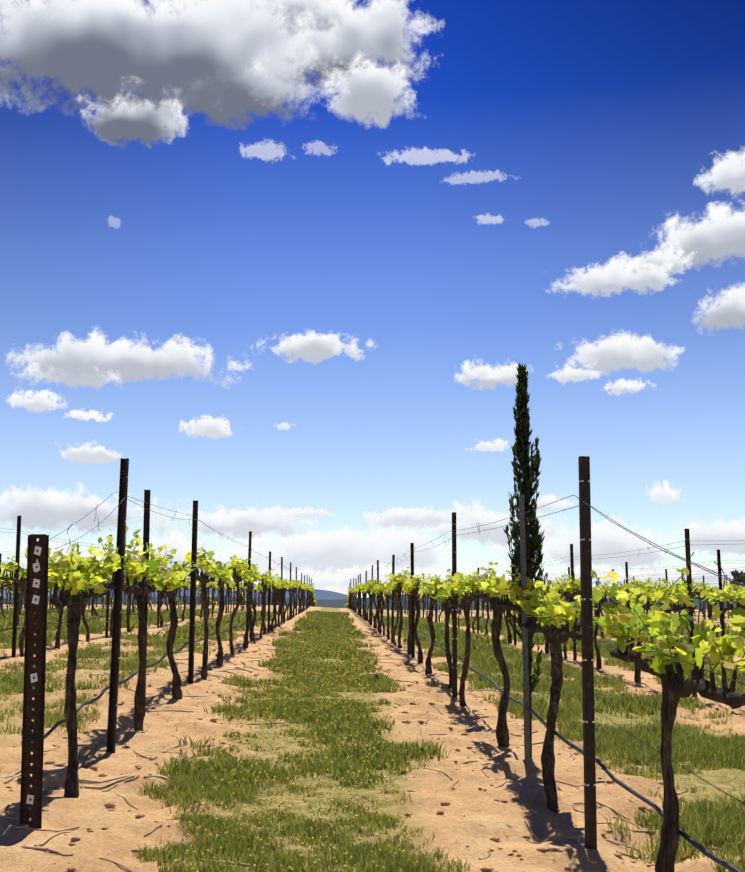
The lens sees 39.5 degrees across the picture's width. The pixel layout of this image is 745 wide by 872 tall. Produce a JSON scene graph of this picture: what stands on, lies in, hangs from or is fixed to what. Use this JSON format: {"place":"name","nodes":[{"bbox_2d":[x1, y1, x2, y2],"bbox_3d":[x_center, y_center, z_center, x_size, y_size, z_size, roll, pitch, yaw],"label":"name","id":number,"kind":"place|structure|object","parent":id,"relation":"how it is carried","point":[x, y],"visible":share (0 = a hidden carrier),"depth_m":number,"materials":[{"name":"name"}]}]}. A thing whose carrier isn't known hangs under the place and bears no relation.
{"place":"outdoors","nodes":[
{"label":"outdoors","id":0,"kind":"place"},
{"bbox_2d":[0,536,11,551],"bbox_3d":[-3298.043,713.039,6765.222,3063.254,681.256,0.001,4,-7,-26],"label":"cloud","id":1,"kind":"structure","parent":0,"point":[3,543],"depth_m":7134.64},
{"bbox_2d":[7,390,66,413],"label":"cloud","id":2,"kind":"structure","parent":0,"point":[40,401],"depth_m":7189.03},
{"bbox_2d":[0,0,120,93],"bbox_3d":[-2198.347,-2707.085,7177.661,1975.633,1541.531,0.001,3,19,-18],"label":"cloud","id":3,"kind":"structure","parent":0,"point":[31,4],"depth_m":7068.84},
{"bbox_2d":[18,351,122,388],"bbox_3d":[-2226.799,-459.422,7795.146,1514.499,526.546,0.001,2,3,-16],"label":"cloud","id":4,"kind":"structure","parent":0,"point":[34,372],"depth_m":7775.39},
{"bbox_2d":[0,482,172,533],"bbox_3d":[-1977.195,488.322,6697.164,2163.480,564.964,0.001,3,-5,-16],"label":"cloud","id":5,"kind":"structure","parent":0,"point":[49,509],"depth_m":6690.82,"materials":[{"name":"white"}]},
{"bbox_2d":[64,410,112,421],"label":"cloud","id":6,"kind":"structure","parent":0,"point":[86,416],"depth_m":6750.36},
{"bbox_2d":[60,442,121,464],"bbox_3d":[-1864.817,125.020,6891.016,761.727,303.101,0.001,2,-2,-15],"label":"cloud","id":7,"kind":"structure","parent":0,"point":[86,454],"depth_m":6888.47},
{"bbox_2d":[8,328,250,384],"bbox_3d":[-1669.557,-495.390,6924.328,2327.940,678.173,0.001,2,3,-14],"label":"cloud","id":8,"kind":"structure","parent":0,"point":[122,359],"depth_m":6920.11,"materials":[{"name":"white"}]},
{"bbox_2d":[78,93,187,147],"bbox_3d":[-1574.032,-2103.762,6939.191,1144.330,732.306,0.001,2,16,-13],"label":"cloud","id":9,"kind":"structure","parent":0,"point":[147,123],"depth_m":6942.38,"materials":[{"name":"white"}]},
{"bbox_2d":[2,529,285,574],"bbox_3d":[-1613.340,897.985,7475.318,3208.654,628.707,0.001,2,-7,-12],"label":"cloud","id":10,"kind":"structure","parent":0,"point":[175,540],"depth_m":7530.83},
{"bbox_2d":[0,0,345,117],"bbox_3d":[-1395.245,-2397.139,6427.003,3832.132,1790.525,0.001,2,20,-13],"label":"cloud","id":11,"kind":"structure","parent":0,"point":[155,55],"depth_m":6427.01,"materials":[{"name":"white"}]},
{"bbox_2d":[0,588,357,599],"bbox_3d":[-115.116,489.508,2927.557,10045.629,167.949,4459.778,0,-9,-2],"label":"mountain ridge","id":12,"kind":"structure","parent":0,"point":[325,595],"depth_m":4690.49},
{"bbox_2d":[180,415,231,438],"bbox_3d":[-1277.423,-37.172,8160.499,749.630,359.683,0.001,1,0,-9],"label":"cloud","id":13,"kind":"structure","parent":0,"point":[218,428],"depth_m":8158.59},
{"bbox_2d":[140,503,318,538],"bbox_3d":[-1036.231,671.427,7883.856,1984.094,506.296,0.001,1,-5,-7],"label":"cloud","id":14,"kind":"structure","parent":0,"point":[237,523],"depth_m":7894.07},
{"bbox_2d":[172,57,324,129],"bbox_3d":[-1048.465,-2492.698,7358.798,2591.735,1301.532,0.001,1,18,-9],"label":"cloud","id":15,"kind":"structure","parent":0,"point":[239,102],"depth_m":7402.08,"materials":[{"name":"grey"}]},
{"bbox_2d":[285,506,334,518],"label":"cloud","id":16,"kind":"structure","parent":0,"point":[310,513],"depth_m":7384.91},
{"bbox_2d":[258,330,372,364],"bbox_3d":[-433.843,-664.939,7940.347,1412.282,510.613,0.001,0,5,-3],"label":"cloud","id":17,"kind":"structure","parent":0,"point":[314,348],"depth_m":7938.84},
{"bbox_2d":[251,0,381,36],"bbox_3d":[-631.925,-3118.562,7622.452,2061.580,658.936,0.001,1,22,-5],"label":"cloud","id":18,"kind":"structure","parent":0,"point":[325,12],"depth_m":7643.24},
{"bbox_2d":[214,521,447,575],"bbox_3d":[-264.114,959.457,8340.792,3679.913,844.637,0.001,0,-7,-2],"label":"cloud","id":19,"kind":"structure","parent":0,"point":[344,548],"depth_m":8348.42,"materials":[{"name":"white"}]},
{"bbox_2d":[280,0,435,95],"bbox_3d":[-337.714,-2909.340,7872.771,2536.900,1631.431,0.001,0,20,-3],"label":"cloud","id":20,"kind":"structure","parent":0,"point":[384,33],"depth_m":7849.76,"materials":[{"name":"white"}]},
{"bbox_2d":[324,54,414,127],"bbox_3d":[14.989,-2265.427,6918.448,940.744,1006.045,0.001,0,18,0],"label":"cloud","id":21,"kind":"structure","parent":0,"point":[369,94],"depth_m":6911.17,"materials":[{"name":"white"}]},
{"bbox_2d":[0,604,744,871],"bbox_3d":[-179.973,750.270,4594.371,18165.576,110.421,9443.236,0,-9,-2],"label":"ground","id":22,"kind":"structure","parent":0,"point":[484,820],"depth_m":5.89,"materials":[{"name":"soil"}]},
{"bbox_2d":[0,572,26,627],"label":"grape vine","id":23,"kind":"object","parent":22,"relation":"on","point":[8,582],"visible":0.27,"depth_m":20.77,"materials":[{"name":"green plant"}]},
{"bbox_2d":[11,516,20,657],"bbox_3d":[-4.346,1.985,12.647,0.048,2.031,0.034,0,-9,-7],"label":"trellis post","id":24,"kind":"object","parent":22,"relation":"on","point":[16,587],"visible":0.91,"depth_m":12.66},
{"bbox_2d":[0,556,37,656],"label":"grape vine","id":25,"kind":"object","parent":22,"relation":"on","point":[12,568],"visible":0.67,"depth_m":12.72,"materials":[{"name":"green plant"}]},
{"bbox_2d":[20,534,48,829],"bbox_3d":[-1.507,1.236,4.609,0.099,1.593,0.052,1,-9,-12],"label":"end post","id":26,"kind":"object","parent":22,"relation":"on","point":[31,797],"visible":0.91,"depth_m":4.62,"materials":[{"name":"brown"}]},
{"bbox_2d":[52,561,74,648],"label":"grape vine","id":27,"kind":"object","parent":22,"relation":"on","point":[57,639],"visible":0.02,"depth_m":14.56,"materials":[{"name":"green plant"}]},
{"bbox_2d":[24,542,125,797],"bbox_3d":[-1.535,1.214,5.413,0.359,1.320,1.419,-3,-5,-3],"label":"grape vine","id":28,"kind":"object","parent":22,"relation":"on","point":[83,574],"visible":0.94,"depth_m":5.22,"materials":[{"name":"green plant"}]},
{"bbox_2d":[105,535,111,637],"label":"trellis post","id":29,"kind":"object","parent":22,"relation":"on","point":[107,615],"visible":0.51,"depth_m":17.77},
{"bbox_2d":[106,573,126,636],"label":"grape vine","id":30,"kind":"object","parent":22,"relation":"on","point":[107,584],"visible":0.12,"depth_m":17.97,"materials":[{"name":"green plant"}]},
{"bbox_2d":[106,458,128,752],"bbox_3d":[-1.553,1.158,6.303,0.048,2.065,0.033,-1,-10,6],"label":"trellis post","id":31,"kind":"object","parent":22,"relation":"on","point":[116,627],"visible":0.91,"depth_m":6.32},
{"bbox_2d":[88,526,176,730],"bbox_3d":[-1.566,1.351,6.999,0.415,1.421,1.713,-2,-9,-3],"label":"grape vine","id":32,"kind":"object","parent":22,"relation":"on","point":[140,591],"visible":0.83,"depth_m":6.94,"materials":[{"name":"green plant"}]},
{"bbox_2d":[142,489,150,716],"bbox_3d":[-1.656,1.331,7.528,0.048,1.890,0.034,1,-9,-10],"label":"trellis post","id":33,"kind":"object","parent":22,"relation":"on","point":[146,528],"visible":0.44,"depth_m":7.63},
{"bbox_2d":[157,564,159,627],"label":"trellis post","id":34,"kind":"object","parent":22,"relation":"on","point":[158,603],"visible":0.46,"depth_m":22.96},
{"bbox_2d":[154,558,200,698],"bbox_3d":[-1.630,1.641,8.670,0.337,1.172,1.659,-2,-3,-5],"label":"grape vine","id":35,"kind":"object","parent":22,"relation":"on","point":[176,579],"visible":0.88,"depth_m":8.49,"materials":[{"name":"green plant"}]},
{"bbox_2d":[188,500,197,683],"bbox_3d":[-1.689,1.597,9.749,0.050,1.983,0.034,-1,-8,9],"label":"trellis post","id":36,"kind":"object","parent":22,"relation":"on","point":[192,602],"visible":0.9,"depth_m":9.76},
{"bbox_2d":[184,547,222,679],"bbox_3d":[-1.701,1.859,10.565,0.296,1.368,1.798,-2,-10,-1],"label":"grape vine","id":37,"kind":"object","parent":22,"relation":"on","point":[209,569],"visible":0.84,"depth_m":10.43,"materials":[{"name":"green plant"}]},
{"bbox_2d":[215,562,240,665],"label":"grape vine","id":38,"kind":"object","parent":22,"relation":"on","point":[224,575],"visible":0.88,"depth_m":12.05,"materials":[{"name":"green plant"}]},
{"bbox_2d":[226,555,252,654],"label":"grape vine","id":39,"kind":"object","parent":22,"relation":"on","point":[237,578],"visible":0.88,"depth_m":13.62,"materials":[{"name":"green plant"}]},
{"bbox_2d":[246,531,251,627],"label":"trellis post","id":40,"kind":"object","parent":22,"relation":"on","point":[249,558],"visible":0.48,"depth_m":15.95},
{"bbox_2d":[238,569,260,647],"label":"grape vine","id":41,"kind":"object","parent":22,"relation":"on","point":[251,578],"visible":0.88,"depth_m":15.33,"materials":[{"name":"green plant"}]},
{"bbox_2d":[243,562,258,643],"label":"grape vine","id":42,"kind":"object","parent":22,"relation":"on","point":[251,633],"visible":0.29,"depth_m":17.02,"materials":[{"name":"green plant"}]},
{"bbox_2d":[254,582,273,634],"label":"grape vine","id":43,"kind":"object","parent":22,"relation":"on","point":[262,597],"visible":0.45,"depth_m":20.53,"materials":[{"name":"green plant"}]},
{"bbox_2d":[267,551,270,632],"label":"trellis post","id":44,"kind":"object","parent":22,"relation":"on","point":[269,594],"visible":0.8,"depth_m":21.37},
{"bbox_2d":[281,557,282,623],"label":"trellis post","id":45,"kind":"object","parent":22,"relation":"on","point":[282,588],"visible":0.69,"depth_m":26.85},
{"bbox_2d":[149,616,418,871],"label":"yellow flowers","id":46,"kind":"object","parent":22,"relation":"on","point":[292,803],"visible":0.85,"depth_m":6.50,"materials":[{"name":"yellow plant"}]},
{"bbox_2d":[0,628,735,871],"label":"fallen twigs","id":47,"kind":"object","parent":22,"relation":"on","point":[127,777],"visible":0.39,"depth_m":5.96,"materials":[{"name":"wood"}]},
{"bbox_2d":[0,621,738,871],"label":"soil clods","id":48,"kind":"object","parent":22,"relation":"on","point":[485,868],"visible":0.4,"depth_m":6.41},
{"bbox_2d":[3,594,735,609],"bbox_3d":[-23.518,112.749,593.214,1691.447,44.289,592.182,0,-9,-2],"label":"treeline","id":49,"kind":"object","parent":22,"relation":"on","point":[339,603],"visible":0.06,"depth_m":884.26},
{"bbox_2d":[0,491,744,871],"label":"trellis wires","id":50,"kind":"object","parent":22,"relation":"on","point":[628,789],"visible":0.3,"depth_m":5.86,"materials":[{"name":"metal"}]},
{"bbox_2d":[81,578,93,641],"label":"grape vine","id":51,"kind":"object","parent":50,"relation":"attached to","point":[85,625],"visible":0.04,"depth_m":16.17,"materials":[{"name":"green plant"}]},
{"bbox_2d":[125,571,130,632],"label":"grape vine","id":52,"kind":"object","parent":50,"relation":"attached to","point":[128,612],"visible":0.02,"depth_m":19.59,"materials":[{"name":"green plant"}]},
{"bbox_2d":[180,582,190,621],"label":"grape vine","id":53,"kind":"object","parent":50,"relation":"attached to","point":[186,585],"visible":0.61,"depth_m":26.84,"materials":[{"name":"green plant"}]},
{"bbox_2d":[257,568,277,637],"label":"grape vine","id":54,"kind":"object","parent":50,"relation":"attached to","point":[265,579],"visible":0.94,"depth_m":18.90,"materials":[{"name":"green plant"}]},
{"bbox_2d":[270,576,280,631],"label":"grape vine","id":55,"kind":"object","parent":50,"relation":"attached to","point":[275,585],"visible":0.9,"depth_m":22.30,"materials":[{"name":"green plant"}]},
{"bbox_2d":[271,576,281,627],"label":"grape vine","id":56,"kind":"object","parent":50,"relation":"attached to","point":[277,596],"visible":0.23,"depth_m":24.22,"materials":[{"name":"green plant"}]},
{"bbox_2d":[277,579,285,626],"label":"grape vine","id":57,"kind":"object","parent":50,"relation":"attached to","point":[283,581],"visible":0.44,"depth_m":25.60,"materials":[{"name":"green plant"}]},
{"bbox_2d":[287,582,293,620],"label":"grape vine","id":58,"kind":"object","parent":50,"relation":"attached to","point":[290,587],"visible":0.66,"depth_m":30.91,"materials":[{"name":"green plant"}]},
{"bbox_2d":[364,579,372,624],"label":"grape vine","id":59,"kind":"object","parent":50,"relation":"attached to","point":[367,586],"visible":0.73,"depth_m":31.23,"materials":[{"name":"green plant"}]},
{"bbox_2d":[369,578,376,627],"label":"grape vine","id":60,"kind":"object","parent":50,"relation":"attached to","point":[373,582],"visible":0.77,"depth_m":27.96,"materials":[{"name":"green plant"}]},
{"bbox_2d":[385,583,398,644],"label":"grape vine","id":61,"kind":"object","parent":50,"relation":"attached to","point":[397,620],"visible":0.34,"depth_m":19.20,"materials":[{"name":"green plant"}]},
{"bbox_2d":[66,504,725,587],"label":"wire ties","id":62,"kind":"object","parent":50,"relation":"attached to","point":[446,545],"visible":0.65,"depth_m":5.32,"materials":[{"name":"black metal"}]},
{"bbox_2d":[438,562,497,706],"bbox_3d":[0.825,1.749,8.909,0.423,1.252,1.651,1,-12,-4],"label":"grape vine","id":63,"kind":"object","parent":50,"relation":"attached to","point":[466,585],"visible":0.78,"depth_m":8.95,"materials":[{"name":"green plant"}]},
{"bbox_2d":[469,564,533,746],"bbox_3d":[0.874,1.526,7.109,0.264,1.338,1.615,-2,-5,-4],"label":"grape vine","id":64,"kind":"object","parent":50,"relation":"attached to","point":[500,587],"visible":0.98,"depth_m":7.07,"materials":[{"name":"green plant"}]},
{"bbox_2d":[505,599,511,643],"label":"grape vine","id":65,"kind":"object","parent":50,"relation":"attached to","point":[509,640],"visible":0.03,"depth_m":21.27,"materials":[{"name":"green plant"}]},
{"bbox_2d":[510,580,603,812],"bbox_3d":[0.969,1.420,5.576,0.309,1.281,1.609,1,-9,-2],"label":"grape vine","id":66,"kind":"object","parent":50,"relation":"attached to","point":[557,632],"visible":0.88,"depth_m":5.52,"materials":[{"name":"green plant"}]},
{"bbox_2d":[578,586,608,668],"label":"grape vine","id":67,"kind":"object","parent":50,"relation":"attached to","point":[598,657],"visible":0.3,"depth_m":14.33,"materials":[{"name":"green plant"}]},
{"bbox_2d":[617,580,646,612],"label":"grape vine","id":68,"kind":"object","parent":50,"relation":"attached to","point":[623,587],"visible":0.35,"depth_m":21.64,"materials":[{"name":"green plant"}]},
{"bbox_2d":[591,567,744,871],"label":"grape vine","id":69,"kind":"object","parent":50,"relation":"attached to","point":[671,673],"visible":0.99,"depth_m":3.57,"materials":[{"name":"green plant"}]},
{"bbox_2d":[655,583,697,648],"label":"grape vine","id":70,"kind":"object","parent":50,"relation":"attached to","point":[657,588],"visible":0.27,"depth_m":18.43,"materials":[{"name":"green plant"}]},
{"bbox_2d":[707,585,744,612],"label":"grape vine","id":71,"kind":"object","parent":50,"relation":"attached to","point":[726,591],"visible":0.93,"depth_m":9.55,"materials":[{"name":"green plant"}]},
{"bbox_2d":[370,582,384,634],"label":"grape vine","id":72,"kind":"object","parent":22,"relation":"on","point":[377,588],"visible":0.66,"depth_m":22.84,"materials":[{"name":"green plant"}]},
{"bbox_2d":[377,560,379,631],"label":"trellis post","id":73,"kind":"object","parent":22,"relation":"on","point":[378,613],"visible":0.77,"depth_m":25.45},
{"bbox_2d":[378,579,391,639],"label":"grape vine","id":74,"kind":"object","parent":22,"relation":"on","point":[385,589],"visible":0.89,"depth_m":20.99,"materials":[{"name":"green plant"}]},
{"bbox_2d":[391,555,394,642],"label":"trellis post","id":75,"kind":"object","parent":22,"relation":"on","point":[392,609],"visible":0.75,"depth_m":20.25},
{"bbox_2d":[385,567,410,647],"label":"grape vine","id":76,"kind":"object","parent":22,"relation":"on","point":[393,580],"visible":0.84,"depth_m":17.41,"materials":[{"name":"green plant"}]},
{"bbox_2d":[397,574,420,653],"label":"grape vine","id":77,"kind":"object","parent":22,"relation":"on","point":[409,622],"visible":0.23,"depth_m":15.74,"materials":[{"name":"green plant"}]},
{"bbox_2d":[410,543,414,657],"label":"trellis post","id":78,"kind":"object","parent":22,"relation":"on","point":[412,606],"visible":0.82,"depth_m":15.08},
{"bbox_2d":[404,573,424,663],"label":"grape vine","id":79,"kind":"object","parent":22,"relation":"on","point":[414,582],"visible":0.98,"depth_m":14.05,"materials":[{"name":"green plant"}]},
{"bbox_2d":[417,573,444,673],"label":"grape vine","id":80,"kind":"object","parent":22,"relation":"on","point":[428,588],"visible":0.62,"depth_m":12.44,"materials":[{"name":"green plant"}]},
{"bbox_2d":[428,569,463,688],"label":"grape vine","id":81,"kind":"object","parent":22,"relation":"on","point":[446,604],"visible":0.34,"depth_m":10.78,"materials":[{"name":"green plant"}]},
{"bbox_2d":[452,512,456,697],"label":"trellis post","id":82,"kind":"object","parent":22,"relation":"on","point":[454,612],"visible":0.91,"depth_m":9.87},
{"bbox_2d":[519,495,529,763],"bbox_3d":[0.932,1.320,6.375,0.036,1.920,0.031,4,-9,-25],"label":"trellis post","id":83,"kind":"object","parent":22,"relation":"on","point":[524,637],"visible":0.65,"depth_m":6.37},
{"bbox_2d":[503,362,548,757],"bbox_3d":[0.988,0.767,6.727,0.329,2.555,0.322,3,-9,-19],"label":"cypress tree","id":84,"kind":"object","parent":22,"relation":"on","point":[525,470],"visible":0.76,"depth_m":6.74,"materials":[{"name":"leaf"},{"name":"bark"}]},
{"bbox_2d":[533,583,557,653],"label":"grape vine","id":85,"kind":"object","parent":22,"relation":"on","point":[547,647],"visible":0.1,"depth_m":17.62,"materials":[{"name":"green plant"}]},
{"bbox_2d":[551,573,580,657],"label":"grape vine","id":86,"kind":"object","parent":22,"relation":"on","point":[567,587],"visible":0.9,"depth_m":15.91,"materials":[{"name":"green plant"}]},
{"bbox_2d":[570,544,576,660],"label":"trellis post","id":87,"kind":"object","parent":22,"relation":"on","point":[573,600],"visible":0.54,"depth_m":15.81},
{"bbox_2d":[578,456,596,848],"bbox_3d":[0.972,1.099,4.681,0.048,2.030,0.032,2,-9,-10],"label":"trellis post","id":88,"kind":"object","parent":22,"relation":"on","point":[590,819],"visible":1,"depth_m":4.68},
{"bbox_2d":[593,580,610,638],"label":"grape vine","id":89,"kind":"object","parent":22,"relation":"on","point":[606,585],"visible":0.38,"depth_m":23.64,"materials":[{"name":"green plant"}]},
{"bbox_2d":[606,586,652,681],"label":"grape vine","id":90,"kind":"object","parent":22,"relation":"on","point":[637,675],"visible":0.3,"depth_m":12.41,"materials":[{"name":"green plant"}]},
{"bbox_2d":[625,576,661,638],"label":"grape vine","id":91,"kind":"object","parent":22,"relation":"on","point":[637,583],"visible":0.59,"depth_m":20.56,"materials":[{"name":"green plant"}]},
{"bbox_2d":[628,578,696,657],"bbox_3d":[3.191,2.183,11.113,0.306,1.328,1.608,-3,-9,-5],"label":"grape vine","id":92,"kind":"object","parent":22,"relation":"on","point":[677,589],"visible":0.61,"depth_m":11.05,"materials":[{"name":"green plant"}]},
{"bbox_2d":[684,529,696,695],"bbox_3d":[3.246,1.930,10.562,0.048,1.970,0.032,-1,-10,7],"label":"trellis post","id":93,"kind":"object","parent":22,"relation":"on","point":[687,551],"visible":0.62,"depth_m":10.62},
{"bbox_2d":[692,581,733,636],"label":"grape vine","id":94,"kind":"object","parent":22,"relation":"on","point":[703,586],"visible":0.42,"depth_m":16.85,"materials":[{"name":"green plant"}]},
{"bbox_2d":[685,569,744,606],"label":"trees","id":95,"kind":"object","parent":22,"relation":"on","point":[740,574],"visible":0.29,"depth_m":214.55,"materials":[{"name":"green plant"}]},
{"bbox_2d":[717,550,724,636],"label":"trellis post","id":96,"kind":"object","parent":22,"relation":"on","point":[720,588],"visible":0.51,"depth_m":16.43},
{"bbox_2d":[0,606,744,871],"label":"grass","id":97,"kind":"structure","parent":0,"point":[703,748],"depth_m":7.17,"materials":[{"name":"plant"}]},
{"bbox_2d":[0,0,744,597],"label":"sky","id":98,"kind":"structure","parent":0,"point":[584,127],"materials":[{"name":"blue"}]},
{"bbox_2d":[255,563,553,592],"bbox_3d":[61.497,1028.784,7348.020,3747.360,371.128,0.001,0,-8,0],"label":"cloud","id":99,"kind":"structure","parent":0,"point":[340,579],"depth_m":7354.96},
{"bbox_2d":[363,506,451,527],"bbox_3d":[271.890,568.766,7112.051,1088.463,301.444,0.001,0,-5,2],"label":"cloud","id":100,"kind":"structure","parent":0,"point":[402,517],"depth_m":7113.40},
{"bbox_2d":[385,147,467,163],"bbox_3d":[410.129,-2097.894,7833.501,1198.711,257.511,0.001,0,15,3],"label":"cloud","id":101,"kind":"structure","parent":0,"point":[424,156],"depth_m":7830.76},
{"bbox_2d":[466,438,513,451],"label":"cloud","id":102,"kind":"structure","parent":0,"point":[497,445],"depth_m":8065.58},
{"bbox_2d":[421,500,564,547],"bbox_3d":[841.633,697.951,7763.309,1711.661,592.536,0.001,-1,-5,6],"label":"cloud","id":103,"kind":"structure","parent":0,"point":[474,517],"depth_m":7769.10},
{"bbox_2d":[455,360,532,389],"bbox_3d":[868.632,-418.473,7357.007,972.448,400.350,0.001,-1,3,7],"label":"cloud","id":104,"kind":"structure","parent":0,"point":[486,376],"depth_m":7363.55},
{"bbox_2d":[513,493,572,512],"bbox_3d":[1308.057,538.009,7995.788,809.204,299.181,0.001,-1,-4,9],"label":"cloud","id":105,"kind":"structure","parent":0,"point":[548,499],"depth_m":7987.84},
{"bbox_2d":[548,363,601,383],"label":"cloud","id":106,"kind":"structure","parent":0,"point":[566,374],"depth_m":7683.07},
{"bbox_2d":[494,515,691,569],"bbox_3d":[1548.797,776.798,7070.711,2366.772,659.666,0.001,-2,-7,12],"label":"cloud","id":107,"kind":"structure","parent":0,"point":[607,540],"depth_m":7061.65,"materials":[{"name":"white"}]},
{"bbox_2d":[552,251,676,296],"bbox_3d":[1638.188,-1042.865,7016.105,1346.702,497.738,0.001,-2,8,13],"label":"cloud","id":108,"kind":"structure","parent":0,"point":[617,275],"depth_m":7001.34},
{"bbox_2d":[496,563,744,588],"bbox_3d":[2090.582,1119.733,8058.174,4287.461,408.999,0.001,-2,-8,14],"label":"cloud","id":109,"kind":"structure","parent":0,"point":[697,574],"depth_m":8045.58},
{"bbox_2d":[566,333,683,375],"bbox_3d":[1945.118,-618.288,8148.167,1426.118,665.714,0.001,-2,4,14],"label":"cloud","id":110,"kind":"structure","parent":0,"point":[644,354],"depth_m":8136.75,"materials":[{"name":"white"}]},
{"bbox_2d":[604,378,656,394],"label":"cloud","id":111,"kind":"structure","parent":0,"point":[619,385],"depth_m":7066.85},
{"bbox_2d":[628,240,693,273],"bbox_3d":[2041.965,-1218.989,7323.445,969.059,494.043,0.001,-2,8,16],"label":"cloud","id":112,"kind":"structure","parent":0,"point":[659,256],"depth_m":7303.97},
{"bbox_2d":[646,481,680,503],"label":"cloud","id":113,"kind":"structure","parent":0,"point":[665,494],"depth_m":7268.36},
{"bbox_2d":[658,202,744,269],"bbox_3d":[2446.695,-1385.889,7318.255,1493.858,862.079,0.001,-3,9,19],"label":"cloud","id":114,"kind":"structure","parent":0,"point":[717,233],"depth_m":7332.10,"materials":[{"name":"white"}]},
{"bbox_2d":[664,518,744,555],"bbox_3d":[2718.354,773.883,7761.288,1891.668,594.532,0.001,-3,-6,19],"label":"cloud","id":115,"kind":"structure","parent":0,"point":[730,534],"depth_m":7803.44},
{"bbox_2d":[694,284,744,334],"bbox_3d":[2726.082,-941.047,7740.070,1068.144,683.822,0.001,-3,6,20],"label":"cloud","id":116,"kind":"structure","parent":0,"point":[730,308],"depth_m":7768.06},
{"bbox_2d":[694,150,744,194],"bbox_3d":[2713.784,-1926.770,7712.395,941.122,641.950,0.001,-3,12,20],"label":"cloud","id":117,"kind":"structure","parent":0,"point":[728,172],"depth_m":7731.98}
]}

